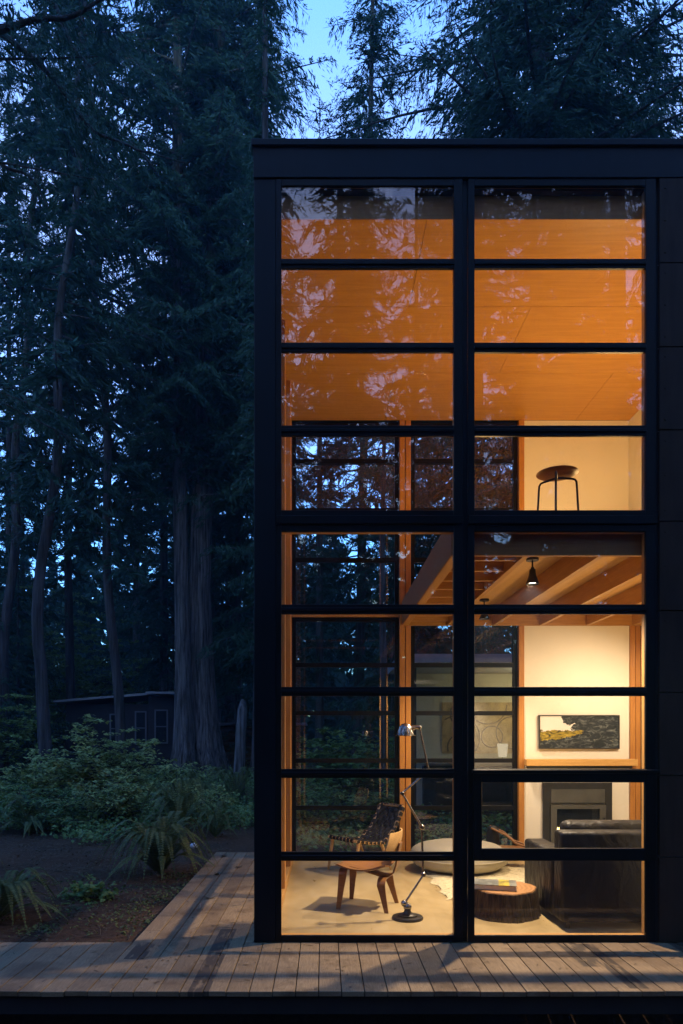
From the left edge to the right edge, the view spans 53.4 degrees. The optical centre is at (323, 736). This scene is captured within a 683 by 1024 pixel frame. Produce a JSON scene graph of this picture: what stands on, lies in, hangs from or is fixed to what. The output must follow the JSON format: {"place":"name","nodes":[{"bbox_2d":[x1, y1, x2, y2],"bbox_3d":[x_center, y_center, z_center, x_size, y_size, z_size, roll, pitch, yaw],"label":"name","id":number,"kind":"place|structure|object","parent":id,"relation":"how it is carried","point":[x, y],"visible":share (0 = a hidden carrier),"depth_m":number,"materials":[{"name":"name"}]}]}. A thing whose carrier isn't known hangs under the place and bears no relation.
{"place":"outdoors","nodes":[
{"label":"outdoors","id":0,"kind":"place"},
{"bbox_2d":[0,751,682,1023],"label":"ground","id":1,"kind":"structure","parent":0,"point":[244,842],"depth_m":6.42,"materials":[{"name":"soil"}]},
{"bbox_2d":[0,351,28,649],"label":"conifer tree","id":2,"kind":"object","parent":1,"relation":"on","point":[4,505],"visible":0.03,"depth_m":30.78,"materials":[{"name":"green plant"}]},
{"bbox_2d":[0,559,36,782],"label":"conifer tree","id":3,"kind":"object","parent":1,"relation":"on","point":[12,662],"visible":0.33,"depth_m":22.30,"materials":[{"name":"green plant"}]},
{"bbox_2d":[0,513,61,766],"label":"conifer tree","id":4,"kind":"object","parent":1,"relation":"on","point":[21,579],"visible":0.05,"depth_m":31.22,"materials":[{"name":"green plant"}]},
{"bbox_2d":[0,794,68,837],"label":"fern","id":5,"kind":"object","parent":1,"relation":"on","point":[28,826],"visible":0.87,"depth_m":11.77,"materials":[{"name":"green plant"}]},
{"bbox_2d":[0,867,73,928],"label":"fern","id":6,"kind":"object","parent":1,"relation":"on","point":[10,898],"visible":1,"depth_m":6.07,"materials":[{"name":"green plant"}]},
{"bbox_2d":[0,693,73,773],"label":"maple tree","id":7,"kind":"object","parent":1,"relation":"on","point":[20,723],"visible":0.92,"depth_m":19.88,"materials":[{"name":"green plant"}]},
{"bbox_2d":[0,246,77,762],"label":"conifer tree","id":8,"kind":"object","parent":1,"relation":"on","point":[51,605],"visible":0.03,"depth_m":33.91,"materials":[{"name":"green plant"}]},
{"bbox_2d":[0,507,79,776],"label":"conifer tree","id":9,"kind":"object","parent":1,"relation":"on","point":[23,680],"visible":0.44,"depth_m":23.95,"materials":[{"name":"green plant"}]},
{"bbox_2d":[0,748,80,803],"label":"leafy shrub","id":10,"kind":"object","parent":1,"relation":"on","point":[38,782],"visible":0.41,"depth_m":14.92,"materials":[{"name":"green plant"}]},
{"bbox_2d":[0,12,82,767],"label":"conifer tree","id":11,"kind":"object","parent":1,"relation":"on","point":[6,440],"visible":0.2,"depth_m":25.90,"materials":[{"name":"green plant"}]},
{"bbox_2d":[27,590,64,757],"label":"conifer tree","id":12,"kind":"object","parent":1,"relation":"on","point":[55,627],"visible":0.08,"depth_m":39.82,"materials":[{"name":"green plant"}]},
{"bbox_2d":[10,631,100,772],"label":"maple tree","id":13,"kind":"object","parent":1,"relation":"on","point":[79,695],"visible":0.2,"depth_m":27.57,"materials":[{"name":"green plant"}]},
{"bbox_2d":[0,784,113,829],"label":"leafy shrub","id":14,"kind":"object","parent":1,"relation":"on","point":[47,811],"visible":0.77,"depth_m":12.21,"materials":[{"name":"green plant"}]},
{"bbox_2d":[0,0,131,779],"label":"conifer tree","id":15,"kind":"object","parent":1,"relation":"on","point":[11,580],"visible":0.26,"depth_m":21.87,"materials":[{"name":"green plant"}]},
{"bbox_2d":[13,586,130,757],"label":"maple tree","id":16,"kind":"object","parent":1,"relation":"on","point":[79,669],"visible":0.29,"depth_m":30.07,"materials":[{"name":"green plant"}]},
{"bbox_2d":[0,13,158,758],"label":"conifer tree","id":17,"kind":"object","parent":1,"relation":"on","point":[68,590],"visible":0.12,"depth_m":26.89,"materials":[{"name":"green plant"}]},
{"bbox_2d":[0,0,173,773],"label":"conifer tree","id":18,"kind":"object","parent":1,"relation":"on","point":[72,270],"visible":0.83,"depth_m":17.43,"materials":[{"name":"green plant"}]},
{"bbox_2d":[55,874,119,904],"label":"salal plant","id":19,"kind":"object","parent":1,"relation":"on","point":[91,889],"visible":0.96,"depth_m":6.85,"materials":[{"name":"green plant"}]},
{"bbox_2d":[62,578,112,717],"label":"conifer tree","id":20,"kind":"object","parent":1,"relation":"on","point":[90,634],"visible":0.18,"depth_m":37.92,"materials":[{"name":"green plant"}]},
{"bbox_2d":[0,0,192,554],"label":"conifer tree","id":21,"kind":"object","parent":1,"relation":"on","point":[57,19],"visible":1,"depth_m":9.00,"materials":[{"name":"green plant"}]},
{"bbox_2d":[46,610,147,728],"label":"maple tree","id":22,"kind":"object","parent":1,"relation":"on","point":[96,686],"visible":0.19,"depth_m":32.03,"materials":[{"name":"green plant"}]},
{"bbox_2d":[0,870,197,941],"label":"ground weeds","id":23,"kind":"object","parent":1,"relation":"on","point":[48,927],"visible":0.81,"depth_m":6.41,"materials":[{"name":"green plant"}]},
{"bbox_2d":[21,714,177,797],"bbox_3d":[-4.773,0.571,14.789,3.087,2.108,3.111,0,0,-15],"label":"leafy shrub","id":24,"kind":"object","parent":1,"relation":"on","point":[87,773],"visible":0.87,"depth_m":14.27,"materials":[{"name":"green plant"}]},
{"bbox_2d":[0,0,215,784],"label":"conifer tree","id":25,"kind":"object","parent":1,"relation":"on","point":[107,561],"visible":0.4,"depth_m":20.88,"materials":[{"name":"green plant"}]},
{"bbox_2d":[47,768,175,824],"bbox_3d":[-3.779,1.154,12.848,2.421,1.081,2.049,0,0,0],"label":"leafy shrub","id":26,"kind":"object","parent":1,"relation":"on","point":[108,800],"visible":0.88,"depth_m":12.42,"materials":[{"name":"green plant"}]},
{"bbox_2d":[53,691,174,776],"bbox_3d":[-7.479,-0.015,26.224,4.850,3.180,3.950,0,0,-8],"label":"cabin","id":27,"kind":"object","parent":1,"relation":"on","point":[153,718],"visible":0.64,"depth_m":24.90,"materials":[{"name":"black wood"}]},
{"bbox_2d":[109,714,114,743],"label":"window","id":28,"kind":"structure","parent":27,"relation":"in","point":[110,728],"depth_m":24.89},
{"bbox_2d":[135,711,146,744],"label":"window","id":29,"kind":"structure","parent":27,"relation":"in","point":[145,727],"depth_m":25.06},
{"bbox_2d":[154,709,167,743],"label":"window","id":30,"kind":"structure","parent":27,"relation":"in","point":[155,710],"depth_m":24.86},
{"bbox_2d":[74,203,173,703],"bbox_3d":[-10.185,-15.222,38.000,7.832,33.126,7.384,0,0,-4],"label":"conifer tree","id":31,"kind":"object","parent":1,"relation":"on","point":[123,629],"visible":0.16,"depth_m":37.23,"materials":[{"name":"green plant"}]},
{"bbox_2d":[0,827,248,941],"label":"leaf litter","id":32,"kind":"object","parent":1,"relation":"on","point":[61,909],"visible":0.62,"depth_m":8.17,"materials":[{"name":"brown plant"}]},
{"bbox_2d":[123,640,174,703],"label":"maple tree","id":33,"kind":"object","parent":1,"relation":"on","point":[139,661],"visible":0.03,"depth_m":32.84,"materials":[{"name":"green plant"}]},
{"bbox_2d":[74,47,232,703],"bbox_3d":[-7.070,-14.626,30.009,7.528,32.591,6.804,0,0,-19],"label":"conifer tree","id":34,"kind":"object","parent":1,"relation":"on","point":[163,618],"visible":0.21,"depth_m":29.67,"materials":[{"name":"green plant"}]},
{"bbox_2d":[90,811,217,881],"bbox_3d":[-2.019,1.300,8.140,1.576,0.725,1.595,0,0,0],"label":"fern","id":35,"kind":"object","parent":1,"relation":"on","point":[157,842],"visible":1,"depth_m":8.00,"materials":[{"name":"green plant"}]},
{"bbox_2d":[24,0,316,777],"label":"cedar tree","id":36,"kind":"object","parent":1,"relation":"on","point":[184,750],"visible":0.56,"depth_m":21.97,"materials":[{"name":"green plant"}]},
{"bbox_2d":[127,755,214,798],"bbox_3d":[-3.646,1.063,16.218,1.826,1.262,2.127,0,0,33],"label":"leafy shrub","id":37,"kind":"object","parent":1,"relation":"on","point":[168,775],"visible":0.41,"depth_m":16.04,"materials":[{"name":"green plant"}]},
{"bbox_2d":[127,539,221,705],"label":"conifer tree","id":38,"kind":"object","parent":1,"relation":"on","point":[169,655],"visible":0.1,"depth_m":31.75,"materials":[{"name":"green plant"}]},
{"bbox_2d":[136,776,219,826],"bbox_3d":[-2.515,1.159,11.613,1.541,0.968,1.693,0,0,0],"label":"fern","id":39,"kind":"object","parent":1,"relation":"on","point":[183,802],"visible":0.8,"depth_m":11.43,"materials":[{"name":"green plant"}]},
{"bbox_2d":[142,314,224,664],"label":"conifer tree","id":40,"kind":"object","parent":1,"relation":"on","point":[170,598],"visible":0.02,"depth_m":43.58,"materials":[{"name":"green plant"}]},
{"bbox_2d":[145,778,240,816],"bbox_3d":[-2.570,1.246,13.116,2.011,0.840,1.580,0,0,0],"label":"leafy shrub","id":41,"kind":"object","parent":1,"relation":"on","point":[215,795],"visible":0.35,"depth_m":13.08,"materials":[{"name":"green plant"}]},
{"bbox_2d":[52,0,336,782],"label":"cedar tree","id":42,"kind":"object","parent":1,"relation":"on","point":[209,745],"visible":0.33,"depth_m":22.76,"materials":[{"name":"green plant"}]},
{"bbox_2d":[127,20,270,652],"bbox_3d":[-4.214,-19.378,26.749,6.826,42.000,7.786,0,0,0],"label":"conifer tree","id":43,"kind":"object","parent":1,"relation":"on","point":[217,542],"visible":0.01,"depth_m":26.84,"materials":[{"name":"green plant"}]},
{"bbox_2d":[162,765,239,808],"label":"fern","id":44,"kind":"object","parent":1,"relation":"on","point":[193,774],"visible":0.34,"depth_m":15.31,"materials":[{"name":"green plant"}]},
{"bbox_2d":[124,235,297,726],"bbox_3d":[-5.832,-18.604,36.398,10.204,40.127,9.160,0,0,-31],"label":"conifer tree","id":45,"kind":"object","parent":1,"relation":"on","point":[157,557],"visible":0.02,"depth_m":35.00,"materials":[{"name":"green plant"}]},
{"bbox_2d":[116,0,315,726],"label":"conifer tree","id":46,"kind":"object","parent":1,"relation":"on","point":[226,625],"visible":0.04,"depth_m":29.40,"materials":[{"name":"green plant"}]},
{"bbox_2d":[186,801,245,837],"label":"fern","id":47,"kind":"object","parent":1,"relation":"on","point":[214,832],"visible":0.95,"depth_m":10.96,"materials":[{"name":"green plant"}]},
{"bbox_2d":[212,766,253,800],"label":"fern","id":48,"kind":"object","parent":1,"relation":"on","point":[239,787],"visible":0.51,"depth_m":16.90,"materials":[{"name":"green plant"}]},
{"bbox_2d":[172,223,301,754],"bbox_3d":[-3.264,-10.149,26.964,5.037,23.339,4.649,0,0,38],"label":"conifer tree","id":49,"kind":"object","parent":1,"relation":"on","point":[238,696],"visible":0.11,"depth_m":26.91,"materials":[{"name":"plant"}]},
{"bbox_2d":[233,699,246,801],"bbox_3d":[-2.157,0.411,17.500,0.387,2.730,0.340,0,0,0],"label":"snag","id":50,"kind":"object","parent":1,"relation":"on","point":[240,746],"visible":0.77,"depth_m":17.39,"materials":[{"name":"grey wood"}]},
{"bbox_2d":[151,0,358,778],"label":"conifer tree","id":51,"kind":"object","parent":1,"relation":"on","point":[245,647],"visible":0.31,"depth_m":23.32,"materials":[{"name":"green plant"}]},
{"bbox_2d":[0,760,511,850],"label":"undergrowth","id":52,"kind":"object","parent":1,"relation":"on","point":[306,838],"visible":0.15,"depth_m":11.96,"materials":[{"name":"green plant"}]},
{"bbox_2d":[0,475,511,759],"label":"forest","id":53,"kind":"object","parent":1,"relation":"on","point":[307,732],"visible":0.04,"depth_m":45.94,"materials":[{"name":"green plant"}]},
{"bbox_2d":[220,723,307,769],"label":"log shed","id":54,"kind":"structure","parent":1,"relation":"on","point":[229,741],"depth_m":27.91,"materials":[{"name":"brown wood"}]},
{"bbox_2d":[216,0,312,599],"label":"conifer tree","id":55,"kind":"object","parent":1,"relation":"on","point":[253,70],"visible":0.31,"depth_m":15.44,"materials":[{"name":"green wood"}]},
{"bbox_2d":[242,439,340,719],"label":"conifer tree","id":56,"kind":"object","parent":1,"relation":"on","point":[306,707],"visible":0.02,"depth_m":32.63,"materials":[{"name":"green plant"}]},
{"bbox_2d":[296,97,375,787],"bbox_3d":[-0.101,-8.527,20.005,3.496,20.600,3.410,0,0,0],"label":"conifer tree","id":57,"kind":"object","parent":1,"relation":"on","point":[317,593],"visible":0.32,"depth_m":19.90,"materials":[{"name":"green plant"}]},
{"bbox_2d":[296,778,379,834],"bbox_3d":[0.041,1.215,11.344,2.020,0.976,1.829,0,0,37],"label":"leafy shrub","id":58,"kind":"object","parent":1,"relation":"on","point":[311,817],"visible":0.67,"depth_m":11.37,"materials":[{"name":"green plant"}]},
{"bbox_2d":[0,852,682,1013],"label":"deck","id":59,"kind":"structure","parent":1,"relation":"on","point":[53,984],"depth_m":4.47,"materials":[{"name":"brown wood"}]},
{"bbox_2d":[1,854,676,987],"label":"needle litter","id":60,"kind":"object","parent":59,"relation":"on","point":[275,948],"visible":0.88,"depth_m":4.91,"materials":[{"name":"brown plant"}]},
{"bbox_2d":[296,727,393,804],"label":"maple tree","id":61,"kind":"object","parent":1,"relation":"on","point":[368,784],"visible":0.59,"depth_m":14.74,"materials":[{"name":"green plant"}]},
{"bbox_2d":[321,710,393,778],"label":"maple tree","id":62,"kind":"object","parent":1,"relation":"on","point":[391,740],"visible":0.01,"depth_m":16.86,"materials":[{"name":"green plant"}]},
{"bbox_2d":[296,0,452,755],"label":"conifer tree","id":63,"kind":"object","parent":1,"relation":"on","point":[375,52],"visible":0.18,"depth_m":20.85,"materials":[{"name":"green plant"}]},
{"bbox_2d":[306,437,442,801],"bbox_3d":[0.939,-3.558,12.446,2.514,10.603,2.812,0,0,29],"label":"conifer tree","id":64,"kind":"object","parent":1,"relation":"on","point":[384,727],"visible":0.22,"depth_m":12.45,"materials":[{"name":"green plant"}]},
{"bbox_2d":[339,778,433,831],"bbox_3d":[0.999,1.158,11.101,1.706,1.058,1.533,0,0,0],"label":"leafy shrub","id":65,"kind":"object","parent":1,"relation":"on","point":[389,797],"visible":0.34,"depth_m":10.95,"materials":[{"name":"green plant"}]},
{"bbox_2d":[322,456,451,794],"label":"conifer tree","id":66,"kind":"object","parent":1,"relation":"on","point":[373,704],"visible":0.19,"depth_m":17.93,"materials":[{"name":"green plant"}]},
{"bbox_2d":[345,437,438,734],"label":"conifer tree","id":67,"kind":"object","parent":1,"relation":"on","point":[418,649],"visible":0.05,"depth_m":26.75,"materials":[{"name":"green plant"}]},
{"bbox_2d":[388,539,452,716],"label":"conifer tree","id":68,"kind":"object","parent":1,"relation":"on","point":[444,647],"visible":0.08,"depth_m":20.98,"materials":[{"name":"green plant"}]},
{"bbox_2d":[415,456,449,653],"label":"conifer tree","id":69,"kind":"object","parent":1,"relation":"on","point":[439,650],"visible":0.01,"depth_m":32.62,"materials":[{"name":"green plant"}]},
{"bbox_2d":[388,654,511,835],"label":"garden pavilion","id":70,"kind":"structure","parent":1,"relation":"on","point":[435,791],"depth_m":12.90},
{"bbox_2d":[442,702,511,753],"bbox_3d":[3.000,-0.155,12.876,1.500,0.970,0.038,0,0,0],"label":"tapestry","id":71,"kind":"object","parent":70,"relation":"attached to","point":[492,732],"visible":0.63,"depth_m":12.88},
{"bbox_2d":[497,744,507,757],"bbox_3d":[3.330,0.290,12.600,0.200,0.300,0.200,0,0,0],"label":"shaded lamp","id":72,"kind":"object","parent":70,"relation":"on","point":[502,750],"visible":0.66,"depth_m":12.53,"materials":[{"name":"fabric"}]},
{"bbox_2d":[418,437,511,653],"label":"conifer tree","id":73,"kind":"object","parent":1,"relation":"on","point":[478,629],"visible":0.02,"depth_m":30.67,"materials":[{"name":"green plant"}]},
{"bbox_2d":[251,138,682,952],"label":"house","id":74,"kind":"structure","parent":1,"relation":"on","point":[525,294],"depth_m":5.22,"materials":[{"name":"black metal"}]},
{"bbox_2d":[292,618,398,850],"bbox_3d":[0.280,0.015,8.617,1.352,3.030,0.060,0,0,0],"label":"window","id":75,"kind":"structure","parent":74,"relation":"in","point":[395,665],"depth_m":8.59,"materials":[{"name":"black metal"}]},
{"bbox_2d":[292,422,398,603],"bbox_3d":[0.280,-2.790,8.617,1.352,2.360,0.060,0,0,0],"label":"window","id":76,"kind":"structure","parent":74,"relation":"in","point":[395,461],"depth_m":8.59,"materials":[{"name":"black metal"}]},
{"bbox_2d":[327,802,404,875],"bbox_3d":[0.524,1.192,7.998,0.828,0.748,0.518,0,0,-38],"label":"webbed lounge chair","id":77,"kind":"object","parent":74,"relation":"on","point":[395,811],"visible":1,"depth_m":8.09,"materials":[{"name":"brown wood"}]},
{"bbox_2d":[334,828,402,913],"bbox_3d":[0.438,1.207,6.225,0.572,0.708,0.504,0,0,19],"label":"plywood chair","id":78,"kind":"object","parent":74,"relation":"on","point":[394,842],"visible":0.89,"depth_m":6.13,"materials":[{"name":"brown wood"}]},
{"bbox_2d":[276,179,462,514],"bbox_3d":[0.349,-2.946,5.148,1.415,2.551,0.040,0,0,0],"label":"window","id":79,"kind":"structure","parent":74,"relation":"in","point":[455,264],"depth_m":5.14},
{"bbox_2d":[276,525,462,941],"bbox_3d":[0.349,-0.021,5.148,1.415,3.161,0.040,0,0,0],"label":"window","id":80,"kind":"structure","parent":74,"relation":"in","point":[455,609],"depth_m":5.14,"materials":[{"name":"black metal"}]},
{"bbox_2d":[392,723,428,922],"bbox_3d":[0.751,0.725,5.800,0.331,1.670,0.268,0,0,0],"label":"floor lamp","id":81,"kind":"object","parent":74,"relation":"on","point":[407,915],"visible":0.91,"depth_m":5.78,"materials":[{"name":"metal"}]},
{"bbox_2d":[411,626,516,847],"bbox_3d":[1.780,0.015,8.617,1.349,3.030,0.060,0,0,0],"label":"window","id":82,"kind":"structure","parent":74,"relation":"in","point":[513,665],"depth_m":8.59,"materials":[{"name":"black metal"}]},
{"bbox_2d":[411,422,516,584],"bbox_3d":[1.780,-2.790,8.617,1.349,2.360,0.060,0,0,0],"label":"window","id":83,"kind":"structure","parent":74,"relation":"in","point":[513,461],"depth_m":8.59,"materials":[{"name":"black metal"}]},
{"bbox_2d":[419,864,524,899],"bbox_3d":[2.384,1.545,7.329,2.570,0.022,1.826,0,0,0],"label":"shaggy rug","id":84,"kind":"object","parent":74,"relation":"on","point":[443,882],"visible":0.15,"depth_m":7.44,"materials":[{"name":"fur"}]},
{"bbox_2d":[410,838,507,873],"bbox_3d":[1.580,1.395,7.930,1.146,0.330,1.146,0,0,0],"label":"floor cushion","id":85,"kind":"object","parent":84,"relation":"on","point":[446,844],"visible":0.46,"depth_m":7.57,"materials":[{"name":"fabric"}]},
{"bbox_2d":[486,825,524,847],"bbox_3d":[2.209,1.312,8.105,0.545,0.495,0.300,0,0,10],"label":"sling armchair","id":86,"kind":"object","parent":84,"relation":"on","point":[493,833],"visible":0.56,"depth_m":8.05,"materials":[{"name":"black leather"}]},
{"bbox_2d":[479,598,488,619],"bbox_3d":[1.870,-1.474,7.883,0.120,0.232,0.120,0,0,0],"label":"ceiling spotlight","id":87,"kind":"object","parent":74,"relation":"attached to","point":[484,617],"visible":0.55,"depth_m":7.85,"materials":[{"name":"black paint"}]},
{"bbox_2d":[475,881,540,923],"bbox_3d":[1.592,1.442,5.979,0.671,0.236,0.666,0,0,0],"label":"stump table","id":88,"kind":"object","parent":74,"relation":"on","point":[521,905],"visible":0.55,"depth_m":5.72,"materials":[{"name":"brown wood"}]},
{"bbox_2d":[475,878,516,891],"bbox_3d":[1.498,1.300,5.931,0.364,0.047,0.240,0,0,14],"label":"book","id":89,"kind":"object","parent":88,"relation":"on","point":[495,884],"visible":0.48,"depth_m":5.84,"materials":[{"name":"paper"}]},
{"bbox_2d":[525,557,538,585],"bbox_3d":[1.870,-1.474,6.068,0.120,0.232,0.120,0,0,0],"label":"ceiling spotlight","id":90,"kind":"object","parent":74,"relation":"attached to","point":[532,579],"visible":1,"depth_m":6.04,"materials":[{"name":"black paint"}]},
{"bbox_2d":[536,465,578,509],"bbox_3d":[1.969,-1.942,5.647,0.375,0.502,0.362,0,0,0],"label":"loft stool","id":91,"kind":"object","parent":74,"relation":"on","point":[555,474],"visible":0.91,"depth_m":5.64,"materials":[{"name":"brown wood"}]},
{"bbox_2d":[467,179,655,515],"bbox_3d":[1.808,-2.946,5.148,1.422,2.551,0.040,0,0,0],"label":"window","id":92,"kind":"structure","parent":74,"relation":"in","point":[648,264],"depth_m":5.14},
{"bbox_2d":[467,525,655,941],"bbox_3d":[1.808,-0.021,5.148,1.422,3.161,0.040,0,0,0],"label":"window","id":93,"kind":"structure","parent":74,"relation":"in","point":[648,609],"depth_m":5.14,"materials":[{"name":"black metal"}]},
{"bbox_2d":[538,715,619,748],"bbox_3d":[3.216,-0.052,8.535,1.011,0.425,0.033,0,0,0],"label":"painting","id":94,"kind":"object","parent":74,"relation":"attached to","point":[578,731],"visible":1,"depth_m":8.53,"materials":[{"name":"multicoloured paint"}]},
{"bbox_2d":[524,759,637,842],"bbox_3d":[3.213,0.923,8.487,1.384,1.274,0.139,0,0,0],"label":"fireplace","id":95,"kind":"object","parent":74,"relation":"attached to","point":[561,802],"visible":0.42,"depth_m":8.52,"materials":[{"name":"grey metal"}]},
{"bbox_2d":[550,804,605,842],"bbox_3d":[3.199,1.120,8.515,0.689,0.517,0.080,0,0,0],"label":"fireplace surround","id":96,"kind":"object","parent":95,"relation":"in","point":[553,807],"depth_m":8.51,"materials":[{"name":"grey stone"}]},
{"bbox_2d":[525,820,641,927],"bbox_3d":[3.060,1.137,5.970,2.300,0.845,1.000,0,0,0],"label":"sofa","id":97,"kind":"object","parent":74,"relation":"on","point":[569,892],"visible":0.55,"depth_m":5.47,"materials":[{"name":"black leather"}]},
{"bbox_2d":[641,626,641,819],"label":"window","id":98,"kind":"structure","parent":74,"relation":"in","point":[641,626],"depth_m":8.59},
{"bbox_2d":[426,442,508,653],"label":"conifer tree","id":99,"kind":"object","parent":1,"relation":"on","point":[449,636],"visible":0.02,"depth_m":23.93,"materials":[{"name":"green plant"}]},
{"bbox_2d":[441,507,511,653],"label":"conifer tree","id":100,"kind":"object","parent":1,"relation":"on","point":[491,639],"visible":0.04,"depth_m":19.69,"materials":[{"name":"green plant"}]},
{"bbox_2d":[310,0,682,653],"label":"conifer tree","id":101,"kind":"object","parent":1,"relation":"on","point":[506,47],"visible":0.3,"depth_m":14.65,"materials":[{"name":"green plant"}]},
{"bbox_2d":[478,12,620,632],"bbox_3d":[9.488,-13.907,24.037,7.074,30.988,7.880,0,0,-33],"label":"conifer tree","id":102,"kind":"object","parent":1,"relation":"on","point":[593,132],"visible":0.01,"depth_m":24.09,"materials":[{"name":"green plant"}]},
{"bbox_2d":[628,4,682,137],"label":"conifer tree","id":103,"kind":"object","parent":1,"relation":"on","point":[644,103],"visible":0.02,"depth_m":21.77,"materials":[{"name":"green plant"}]},
{"bbox_2d":[0,0,682,716],"label":"sky","id":104,"kind":"structure","parent":0,"point":[315,43],"materials":[{"name":"blue"}]}
]}

